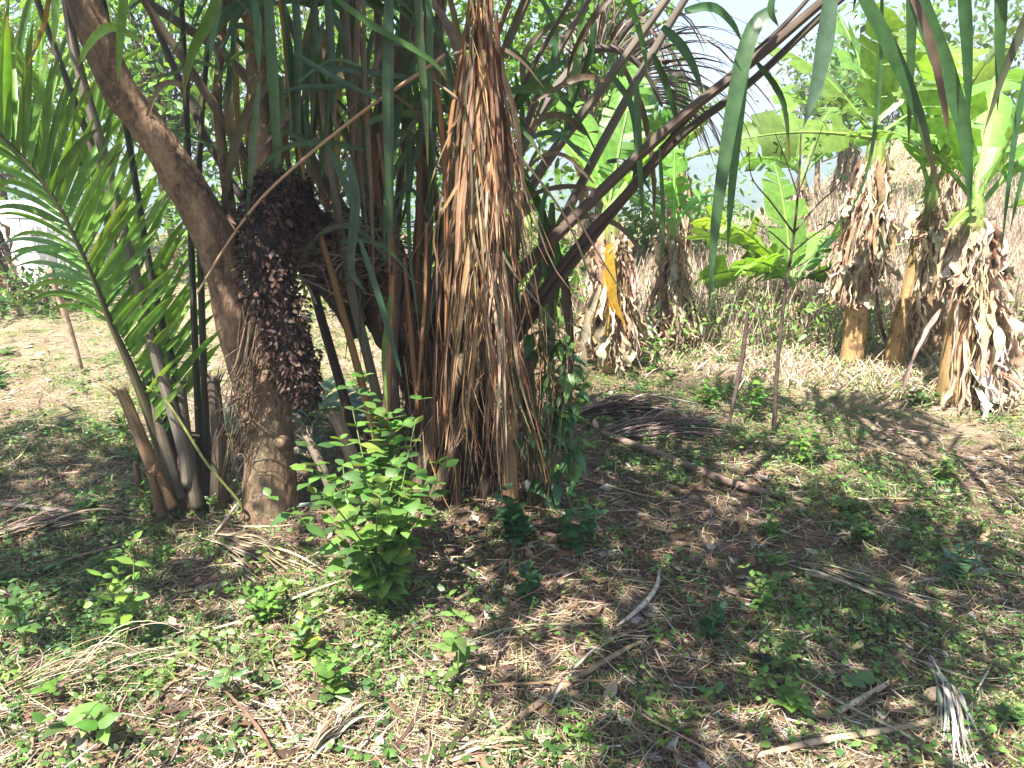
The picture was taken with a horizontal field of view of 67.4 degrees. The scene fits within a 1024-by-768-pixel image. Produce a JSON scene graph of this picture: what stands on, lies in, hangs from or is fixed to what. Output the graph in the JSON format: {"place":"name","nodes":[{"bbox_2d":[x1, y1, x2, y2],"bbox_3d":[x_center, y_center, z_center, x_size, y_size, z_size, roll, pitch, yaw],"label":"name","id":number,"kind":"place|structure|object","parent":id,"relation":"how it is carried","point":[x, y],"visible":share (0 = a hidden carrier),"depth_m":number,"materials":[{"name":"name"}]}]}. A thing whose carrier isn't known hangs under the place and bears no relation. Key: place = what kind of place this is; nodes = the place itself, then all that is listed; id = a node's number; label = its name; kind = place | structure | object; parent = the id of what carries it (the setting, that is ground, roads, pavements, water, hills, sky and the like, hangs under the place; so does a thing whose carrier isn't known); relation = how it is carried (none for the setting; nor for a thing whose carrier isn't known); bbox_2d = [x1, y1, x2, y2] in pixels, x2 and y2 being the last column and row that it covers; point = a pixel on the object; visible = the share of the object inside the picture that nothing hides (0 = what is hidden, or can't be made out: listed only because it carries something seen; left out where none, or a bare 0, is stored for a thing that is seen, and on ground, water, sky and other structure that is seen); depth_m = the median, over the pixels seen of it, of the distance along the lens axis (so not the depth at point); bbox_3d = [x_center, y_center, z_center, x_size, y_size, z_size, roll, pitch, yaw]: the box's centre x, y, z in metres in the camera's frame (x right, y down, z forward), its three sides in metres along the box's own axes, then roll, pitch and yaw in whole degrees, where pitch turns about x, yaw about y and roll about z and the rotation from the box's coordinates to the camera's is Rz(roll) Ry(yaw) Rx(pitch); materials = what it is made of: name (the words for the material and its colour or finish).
{"place":"outdoors","nodes":[
{"label":"outdoors","id":0,"kind":"place"},
{"bbox_2d":[4,121,906,233],"bbox_3d":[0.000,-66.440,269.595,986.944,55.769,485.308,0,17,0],"label":"hills","id":1,"kind":"structure","parent":0,"point":[700,170],"depth_m":279.02,"materials":[{"name":"soil"}]},
{"bbox_2d":[0,133,1023,767],"bbox_3d":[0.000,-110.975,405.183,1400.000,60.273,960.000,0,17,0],"label":"ground","id":2,"kind":"structure","parent":0,"point":[886,417],"depth_m":3.19,"materials":[{"name":"soil"}]},
{"bbox_2d":[0,578,44,653],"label":"seedling","id":3,"kind":"object","parent":2,"relation":"on","point":[11,604],"visible":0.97,"depth_m":2.34,"materials":[{"name":"green plant"}]},
{"bbox_2d":[0,99,56,307],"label":"banana plant","id":4,"kind":"object","parent":2,"relation":"on","point":[5,249],"visible":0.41,"depth_m":7.75,"materials":[{"name":"beige plant"}]},
{"bbox_2d":[9,552,64,578],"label":"weed","id":5,"kind":"object","parent":2,"relation":"on","point":[39,567],"visible":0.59,"depth_m":2.82,"materials":[{"name":"green plant"}]},
{"bbox_2d":[0,501,82,514],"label":"fallen branch","id":6,"kind":"object","parent":2,"relation":"on","point":[36,507],"visible":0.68,"depth_m":3.37,"materials":[{"name":"wood"}]},
{"bbox_2d":[0,200,93,291],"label":"block wall","id":7,"kind":"structure","parent":2,"relation":"on","point":[17,224],"depth_m":8.62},
{"bbox_2d":[31,673,64,710],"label":"seedling","id":8,"kind":"object","parent":2,"relation":"on","point":[48,686],"visible":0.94,"depth_m":2.14,"materials":[{"name":"green plant"}]},
{"bbox_2d":[46,269,83,368],"bbox_3d":[-3.103,-0.445,5.332,0.130,0.718,0.052,-14,21,-38],"label":"wooden pole","id":9,"kind":"object","parent":2,"relation":"on","point":[70,331],"visible":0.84,"depth_m":5.35,"materials":[{"name":"brown wood"}]},
{"bbox_2d":[0,230,142,320],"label":"shrub","id":10,"kind":"object","parent":2,"relation":"on","point":[47,304],"visible":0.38,"depth_m":7.50,"materials":[{"name":"green plant"}]},
{"bbox_2d":[0,496,149,537],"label":"dried frond","id":11,"kind":"object","parent":2,"relation":"on","point":[61,522],"visible":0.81,"depth_m":3.19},
{"bbox_2d":[31,701,122,744],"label":"seedling","id":12,"kind":"object","parent":2,"relation":"on","point":[104,720],"visible":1,"depth_m":1.97,"materials":[{"name":"green plant"}]},
{"bbox_2d":[66,484,113,520],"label":"seedling","id":13,"kind":"object","parent":2,"relation":"on","point":[89,502],"visible":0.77,"depth_m":3.26,"materials":[{"name":"green plant"}]},
{"bbox_2d":[0,0,192,252],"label":"leafy tree","id":14,"kind":"object","parent":2,"relation":"on","point":[3,194],"visible":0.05,"depth_m":10.78,"materials":[{"name":"green plant"}]},
{"bbox_2d":[0,0,226,517],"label":"young palm","id":15,"kind":"object","parent":2,"relation":"on","point":[178,473],"visible":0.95,"depth_m":3.02,"materials":[{"name":"green plant"}]},
{"bbox_2d":[86,531,152,660],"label":"seedling","id":16,"kind":"object","parent":2,"relation":"on","point":[121,601],"visible":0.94,"depth_m":2.34,"materials":[{"name":"green plant"}]},
{"bbox_2d":[0,619,241,705],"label":"dried frond","id":17,"kind":"object","parent":2,"relation":"on","point":[153,649],"visible":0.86,"depth_m":2.26,"materials":[{"name":"plant"}]},
{"bbox_2d":[107,396,134,438],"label":"weed","id":18,"kind":"object","parent":2,"relation":"on","point":[120,420],"visible":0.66,"depth_m":4.20,"materials":[{"name":"green plant"}]},
{"bbox_2d":[134,621,170,648],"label":"weed","id":19,"kind":"object","parent":2,"relation":"on","point":[151,636],"visible":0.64,"depth_m":2.44,"materials":[{"name":"green plant"}]},
{"bbox_2d":[0,0,319,271],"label":"leafy tree","id":20,"kind":"object","parent":2,"relation":"on","point":[150,68],"visible":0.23,"depth_m":9.03,"materials":[{"name":"green plant"}]},
{"bbox_2d":[66,0,301,524],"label":"brown tree","id":21,"kind":"object","parent":2,"relation":"on","point":[210,227],"visible":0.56,"depth_m":2.99,"materials":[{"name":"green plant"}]},
{"bbox_2d":[213,303,268,496],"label":"dry vine","id":22,"kind":"object","parent":21,"relation":"attached to","point":[247,380],"visible":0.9,"depth_m":3.05,"materials":[{"name":"brown plant"}]},
{"bbox_2d":[146,386,243,527],"bbox_3d":[-1.296,0.305,3.138,0.344,0.603,0.073,0,17,0],"label":"tendril","id":23,"kind":"object","parent":2,"relation":"on","point":[207,463],"visible":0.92,"depth_m":3.12,"materials":[{"name":"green plant"}]},
{"bbox_2d":[206,645,244,703],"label":"seedling","id":24,"kind":"object","parent":2,"relation":"on","point":[217,681],"visible":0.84,"depth_m":2.17,"materials":[{"name":"green plant"}]},
{"bbox_2d":[147,153,305,286],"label":"shrub","id":25,"kind":"object","parent":2,"relation":"on","point":[183,243],"visible":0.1,"depth_m":9.00,"materials":[{"name":"green plant"}]},
{"bbox_2d":[176,660,302,747],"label":"fallen branch","id":26,"kind":"object","parent":2,"relation":"on","point":[275,705],"visible":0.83,"depth_m":2.23,"materials":[{"name":"wood"}]},
{"bbox_2d":[203,533,325,599],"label":"dried frond","id":27,"kind":"object","parent":2,"relation":"on","point":[248,547],"visible":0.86,"depth_m":2.96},
{"bbox_2d":[239,570,295,621],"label":"seedling","id":28,"kind":"object","parent":2,"relation":"on","point":[268,602],"visible":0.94,"depth_m":2.57,"materials":[{"name":"green plant"}]},
{"bbox_2d":[281,597,322,666],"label":"seedling","id":29,"kind":"object","parent":2,"relation":"on","point":[305,625],"visible":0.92,"depth_m":2.38,"materials":[{"name":"green plant"}]},
{"bbox_2d":[292,400,333,440],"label":"seedling","id":30,"kind":"object","parent":2,"relation":"on","point":[317,423],"visible":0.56,"depth_m":4.01,"materials":[{"name":"green plant"}]},
{"bbox_2d":[223,375,406,436],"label":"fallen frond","id":31,"kind":"object","parent":2,"relation":"on","point":[327,385],"visible":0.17,"depth_m":4.21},
{"bbox_2d":[294,429,337,481],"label":"seedling","id":32,"kind":"object","parent":2,"relation":"on","point":[325,453],"visible":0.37,"depth_m":3.59,"materials":[{"name":"green plant"}]},
{"bbox_2d":[125,0,517,216],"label":"leafy tree","id":33,"kind":"object","parent":2,"relation":"on","point":[344,156],"visible":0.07,"depth_m":8.41,"materials":[{"name":"green plant"}]},
{"bbox_2d":[304,638,352,710],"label":"seedling","id":34,"kind":"object","parent":2,"relation":"on","point":[333,683],"visible":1,"depth_m":2.20,"materials":[{"name":"green plant"}]},
{"bbox_2d":[303,694,384,761],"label":"dried frond","id":35,"kind":"object","parent":2,"relation":"on","point":[322,735],"visible":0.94,"depth_m":2.04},
{"bbox_2d":[263,381,458,610],"bbox_3d":[-0.481,0.441,2.575,0.596,0.702,0.830,0,17,0],"label":"leafy shrub","id":36,"kind":"object","parent":2,"relation":"on","point":[381,557],"visible":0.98,"depth_m":2.55,"materials":[{"name":"green plant"}]},
{"bbox_2d":[296,159,434,318],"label":"shrub","id":37,"kind":"object","parent":2,"relation":"on","point":[403,232],"visible":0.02,"depth_m":7.46,"materials":[{"name":"green plant"}]},
{"bbox_2d":[350,372,414,516],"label":"leafy shrub","id":38,"kind":"object","parent":2,"relation":"on","point":[381,461],"visible":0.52,"depth_m":2.77,"materials":[{"name":"green plant"}]},
{"bbox_2d":[401,560,507,636],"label":"fallen branch","id":39,"kind":"object","parent":2,"relation":"on","point":[476,589],"visible":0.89,"depth_m":2.67,"materials":[{"name":"wood"}]},
{"bbox_2d":[431,589,479,683],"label":"seedling","id":40,"kind":"object","parent":2,"relation":"on","point":[463,649],"visible":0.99,"depth_m":2.23,"materials":[{"name":"green plant"}]},
{"bbox_2d":[309,0,639,243],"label":"leafy tree","id":41,"kind":"object","parent":2,"relation":"on","point":[526,27],"visible":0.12,"depth_m":8.02,"materials":[{"name":"green plant"}]},
{"bbox_2d":[424,736,552,767],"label":"dried frond","id":42,"kind":"object","parent":2,"relation":"on","point":[474,750],"visible":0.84,"depth_m":1.97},
{"bbox_2d":[413,137,588,325],"bbox_3d":[0.281,-1.346,7.300,2.163,1.950,2.013,14,22,40],"label":"shrub","id":43,"kind":"object","parent":2,"relation":"on","point":[575,278],"visible":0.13,"depth_m":7.11,"materials":[{"name":"green plant"}]},
{"bbox_2d":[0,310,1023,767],"bbox_3d":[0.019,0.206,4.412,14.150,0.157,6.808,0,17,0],"label":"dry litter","id":44,"kind":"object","parent":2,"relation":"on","point":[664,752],"visible":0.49,"depth_m":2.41,"materials":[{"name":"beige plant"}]},
{"bbox_2d":[0,269,1023,767],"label":"creeping weeds","id":45,"kind":"object","parent":2,"relation":"on","point":[386,641],"visible":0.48,"depth_m":2.54,"materials":[{"name":"green plant"}]},
{"bbox_2d":[0,320,1023,767],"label":"twigs","id":46,"kind":"object","parent":2,"relation":"on","point":[394,672],"visible":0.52,"depth_m":2.51,"materials":[{"name":"brown plant"}]},
{"bbox_2d":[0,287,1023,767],"bbox_3d":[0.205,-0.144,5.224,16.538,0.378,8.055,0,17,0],"label":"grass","id":47,"kind":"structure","parent":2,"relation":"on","point":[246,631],"depth_m":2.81,"materials":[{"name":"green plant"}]},
{"bbox_2d":[0,310,1023,767],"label":"fallen leaves","id":48,"kind":"object","parent":2,"relation":"on","point":[288,752],"depth_m":2.55,"materials":[{"name":"plant"}]},
{"bbox_2d":[493,483,535,546],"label":"seedling","id":49,"kind":"object","parent":2,"relation":"on","point":[515,519],"visible":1,"depth_m":3.05,"materials":[{"name":"green plant"}]},
{"bbox_2d":[514,560,542,606],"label":"seedling","id":50,"kind":"object","parent":2,"relation":"on","point":[533,578],"visible":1,"depth_m":2.66,"materials":[{"name":"green plant"}]},
{"bbox_2d":[478,640,642,745],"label":"fallen branch","id":51,"kind":"object","parent":2,"relation":"on","point":[538,703],"visible":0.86,"depth_m":2.22,"materials":[{"name":"wood"}]},
{"bbox_2d":[115,0,1023,522],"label":"oil palm","id":52,"kind":"object","parent":2,"relation":"on","point":[433,338],"visible":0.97,"depth_m":2.90,"materials":[{"name":"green plant"}]},
{"bbox_2d":[495,302,595,515],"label":"climbing vine","id":53,"kind":"object","parent":52,"relation":"attached to","point":[570,416],"visible":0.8,"depth_m":3.25,"materials":[{"name":"green plant"}]},
{"bbox_2d":[467,0,682,287],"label":"leafy tree","id":54,"kind":"object","parent":2,"relation":"on","point":[584,95],"visible":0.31,"depth_m":7.46,"materials":[{"name":"green plant"}]},
{"bbox_2d":[546,493,608,555],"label":"seedling","id":55,"kind":"object","parent":2,"relation":"on","point":[574,535],"visible":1,"depth_m":2.99,"materials":[{"name":"green plant"}]},
{"bbox_2d":[563,718,595,745],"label":"weed","id":56,"kind":"object","parent":2,"relation":"on","point":[581,732],"visible":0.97,"depth_m":2.02,"materials":[{"name":"green plant"}]},
{"bbox_2d":[573,363,595,403],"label":"seedling","id":57,"kind":"object","parent":2,"relation":"on","point":[579,396],"visible":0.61,"depth_m":4.78,"materials":[{"name":"green plant"}]},
{"bbox_2d":[543,531,640,548],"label":"fallen branch","id":58,"kind":"object","parent":2,"relation":"on","point":[557,537],"visible":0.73,"depth_m":3.04,"materials":[{"name":"wood"}]},
{"bbox_2d":[513,67,686,226],"bbox_3d":[1.125,-2.633,9.415,1.696,2.836,1.671,15,23,42],"label":"banana plant","id":59,"kind":"object","parent":2,"relation":"on","point":[596,207],"visible":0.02,"depth_m":9.29,"materials":[{"name":"green plant"}]},
{"bbox_2d":[537,65,725,372],"bbox_3d":[0.784,-1.164,5.599,1.193,2.208,1.020,11,20,32],"label":"banana plant","id":60,"kind":"object","parent":2,"relation":"on","point":[611,305],"visible":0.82,"depth_m":5.42,"materials":[{"name":"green plant"}]},
{"bbox_2d":[556,164,713,263],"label":"shrub","id":61,"kind":"object","parent":2,"relation":"on","point":[632,227],"visible":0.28,"depth_m":8.98,"materials":[{"name":"green plant"}]},
{"bbox_2d":[616,569,660,626],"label":"fallen branch","id":62,"kind":"object","parent":2,"relation":"on","point":[641,605],"visible":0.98,"depth_m":2.63,"materials":[{"name":"wood"}]},
{"bbox_2d":[580,384,708,418],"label":"dried frond","id":63,"kind":"object","parent":2,"relation":"on","point":[630,404],"visible":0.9,"depth_m":4.59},
{"bbox_2d":[638,328,673,372],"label":"seedling","id":64,"kind":"object","parent":2,"relation":"on","point":[654,365],"visible":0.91,"depth_m":5.56,"materials":[{"name":"green plant"}]},
{"bbox_2d":[613,145,712,352],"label":"banana plant","id":65,"kind":"object","parent":2,"relation":"on","point":[673,283],"visible":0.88,"depth_m":5.91,"materials":[{"name":"green plant"}]},
{"bbox_2d":[592,40,755,281],"bbox_3d":[1.707,-2.217,8.097,1.599,2.765,1.329,6,18,19],"label":"banana plant","id":66,"kind":"object","parent":2,"relation":"on","point":[657,123],"visible":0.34,"depth_m":8.06,"materials":[{"name":"green plant"}]},
{"bbox_2d":[599,404,767,443],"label":"dried frond","id":67,"kind":"object","parent":2,"relation":"on","point":[663,425],"visible":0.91,"depth_m":4.26,"materials":[{"name":"plant"}]},
{"bbox_2d":[625,163,768,266],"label":"shrub","id":68,"kind":"object","parent":2,"relation":"on","point":[704,212],"visible":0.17,"depth_m":9.84,"materials":[{"name":"green plant"}]},
{"bbox_2d":[692,378,720,407],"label":"weed","id":69,"kind":"object","parent":2,"relation":"on","point":[710,398],"visible":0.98,"depth_m":4.77,"materials":[{"name":"green plant"}]},
{"bbox_2d":[691,590,727,644],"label":"seedling","id":70,"kind":"object","parent":2,"relation":"on","point":[710,622],"visible":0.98,"depth_m":2.48,"materials":[{"name":"green plant"}]},
{"bbox_2d":[726,311,748,427],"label":"dead stem","id":71,"kind":"object","parent":2,"relation":"on","point":[741,362],"visible":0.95,"depth_m":4.19,"materials":[{"name":"wood"}]},
{"bbox_2d":[743,353,769,424],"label":"seedling","id":72,"kind":"object","parent":2,"relation":"on","point":[758,389],"visible":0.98,"depth_m":4.42,"materials":[{"name":"green plant"}]},
{"bbox_2d":[507,115,1023,364],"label":"green undergrowth","id":73,"kind":"object","parent":2,"relation":"on","point":[808,310],"visible":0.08,"depth_m":6.09,"materials":[{"name":"green plant"}]},
{"bbox_2d":[738,561,793,613],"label":"seedling","id":74,"kind":"object","parent":2,"relation":"on","point":[762,584],"visible":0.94,"depth_m":2.62,"materials":[{"name":"green plant"}]},
{"bbox_2d":[519,113,1023,412],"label":"dry undergrowth","id":75,"kind":"object","parent":2,"relation":"on","point":[901,254],"visible":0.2,"depth_m":6.57,"materials":[{"name":"beige plant"}]},
{"bbox_2d":[758,508,784,541],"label":"weed","id":76,"kind":"object","parent":2,"relation":"on","point":[773,525],"visible":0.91,"depth_m":3.17,"materials":[{"name":"green plant"}]},
{"bbox_2d":[686,160,883,332],"bbox_3d":[2.370,-1.155,6.701,1.661,1.535,1.238,0,17,0],"label":"banana plant","id":77,"kind":"object","parent":2,"relation":"on","point":[756,262],"visible":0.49,"depth_m":6.65,"materials":[{"name":"green plant"}]},
{"bbox_2d":[762,664,818,720],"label":"weed","id":78,"kind":"object","parent":2,"relation":"on","point":[790,690],"visible":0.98,"depth_m":2.14,"materials":[{"name":"green plant"}]},
{"bbox_2d":[737,114,848,437],"bbox_3d":[1.453,-0.474,3.940,0.666,1.728,0.357,-8,18,-25],"label":"sapling","id":79,"kind":"object","parent":2,"relation":"on","point":[779,343],"visible":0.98,"depth_m":3.91,"materials":[{"name":"green plant"}]},
{"bbox_2d":[720,76,881,232],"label":"banana plant","id":80,"kind":"object","parent":2,"relation":"on","point":[756,161],"visible":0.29,"depth_m":10.04,"materials":[{"name":"green plant"}]},
{"bbox_2d":[782,414,828,465],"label":"seedling","id":81,"kind":"object","parent":2,"relation":"on","point":[799,443],"visible":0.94,"depth_m":3.79,"materials":[{"name":"green plant"}]},
{"bbox_2d":[756,23,883,199],"bbox_3d":[6.279,-5.322,15.210,2.754,3.527,2.640,6,18,20],"label":"leafy tree","id":82,"kind":"object","parent":2,"relation":"on","point":[817,169],"visible":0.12,"depth_m":15.10,"materials":[{"name":"green plant"}]},
{"bbox_2d":[784,47,899,211],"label":"banana plant","id":83,"kind":"object","parent":2,"relation":"on","point":[852,160],"visible":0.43,"depth_m":12.40,"materials":[{"name":"green plant"}]},
{"bbox_2d":[746,715,943,760],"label":"fallen branch","id":84,"kind":"object","parent":2,"relation":"on","point":[873,732],"visible":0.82,"depth_m":2.03,"materials":[{"name":"wood"}]},
{"bbox_2d":[826,494,866,513],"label":"weed","id":85,"kind":"object","parent":2,"relation":"on","point":[854,504],"visible":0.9,"depth_m":3.35,"materials":[{"name":"green plant"}]},
{"bbox_2d":[847,671,874,690],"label":"seedling","id":86,"kind":"object","parent":2,"relation":"on","point":[860,678],"visible":0.95,"depth_m":2.25,"materials":[{"name":"green plant"}]},
{"bbox_2d":[845,509,877,544],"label":"seedling","id":87,"kind":"object","parent":2,"relation":"on","point":[860,534],"visible":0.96,"depth_m":3.10,"materials":[{"name":"green plant"}]},
{"bbox_2d":[834,680,889,713],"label":"fallen branch","id":88,"kind":"object","parent":2,"relation":"on","point":[877,689],"visible":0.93,"depth_m":2.20,"materials":[{"name":"wood"}]},
{"bbox_2d":[741,2,991,367],"bbox_3d":[2.392,-1.389,5.394,1.917,2.675,1.018,-4,17,-14],"label":"banana plant","id":89,"kind":"object","parent":2,"relation":"on","point":[865,249],"visible":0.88,"depth_m":5.21,"materials":[{"name":"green plant"}]},
{"bbox_2d":[805,571,952,618],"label":"fallen branch","id":90,"kind":"object","parent":2,"relation":"on","point":[906,602],"visible":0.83,"depth_m":2.74,"materials":[{"name":"wood"}]},
{"bbox_2d":[789,558,985,620],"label":"dried frond","id":91,"kind":"object","parent":2,"relation":"on","point":[821,571],"visible":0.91,"depth_m":2.80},
{"bbox_2d":[766,0,1023,174],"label":"shrub","id":92,"kind":"object","parent":2,"relation":"on","point":[952,44],"visible":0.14,"depth_m":11.25,"materials":[{"name":"green plant"}]},
{"bbox_2d":[901,390,940,406],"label":"weed","id":93,"kind":"object","parent":2,"relation":"on","point":[925,399],"visible":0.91,"depth_m":4.78,"materials":[{"name":"green plant"}]},
{"bbox_2d":[846,33,1023,422],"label":"banana plant","id":94,"kind":"object","parent":2,"relation":"on","point":[972,277],"visible":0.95,"depth_m":4.56,"materials":[{"name":"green plant"}]},
{"bbox_2d":[870,79,1023,368],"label":"banana plant","id":95,"kind":"object","parent":2,"relation":"on","point":[926,232],"visible":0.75,"depth_m":5.33,"materials":[{"name":"brown plant"}]},
{"bbox_2d":[931,446,963,485],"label":"seedling","id":96,"kind":"object","parent":2,"relation":"on","point":[946,460],"visible":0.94,"depth_m":3.69,"materials":[{"name":"green plant"}]},
{"bbox_2d":[927,655,981,767],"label":"dried frond","id":97,"kind":"object","parent":2,"relation":"on","point":[951,702],"visible":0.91,"depth_m":2.07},
{"bbox_2d":[898,8,1020,243],"bbox_3d":[4.558,-2.569,8.281,1.370,2.844,2.010,15,22,41],"label":"banana plant","id":98,"kind":"object","parent":2,"relation":"on","point":[951,191],"visible":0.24,"depth_m":8.22,"materials":[{"name":"green plant"}]},
{"bbox_2d":[938,541,991,580],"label":"seedling","id":99,"kind":"object","parent":2,"relation":"on","point":[956,565],"visible":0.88,"depth_m":2.85,"materials":[{"name":"green plant"}]},
{"bbox_2d":[938,0,1023,146],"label":"shrub","id":100,"kind":"object","parent":2,"relation":"on","point":[1017,13],"visible":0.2,"depth_m":12.19,"materials":[{"name":"green plant"}]},
{"bbox_2d":[996,700,1023,725],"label":"weed","id":101,"kind":"object","parent":2,"relation":"on","point":[1014,715],"visible":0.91,"depth_m":2.11,"materials":[{"name":"green plant"}]},
{"bbox_2d":[1004,68,1023,98],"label":"banana plant","id":102,"kind":"object","parent":2,"relation":"on","point":[1016,74],"visible":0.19,"depth_m":9.24,"materials":[{"name":"green plant"}]},
{"bbox_2d":[3,0,1023,141],"label":"sky","id":103,"kind":"structure","parent":0,"point":[743,10],"materials":[{"name":"white"}]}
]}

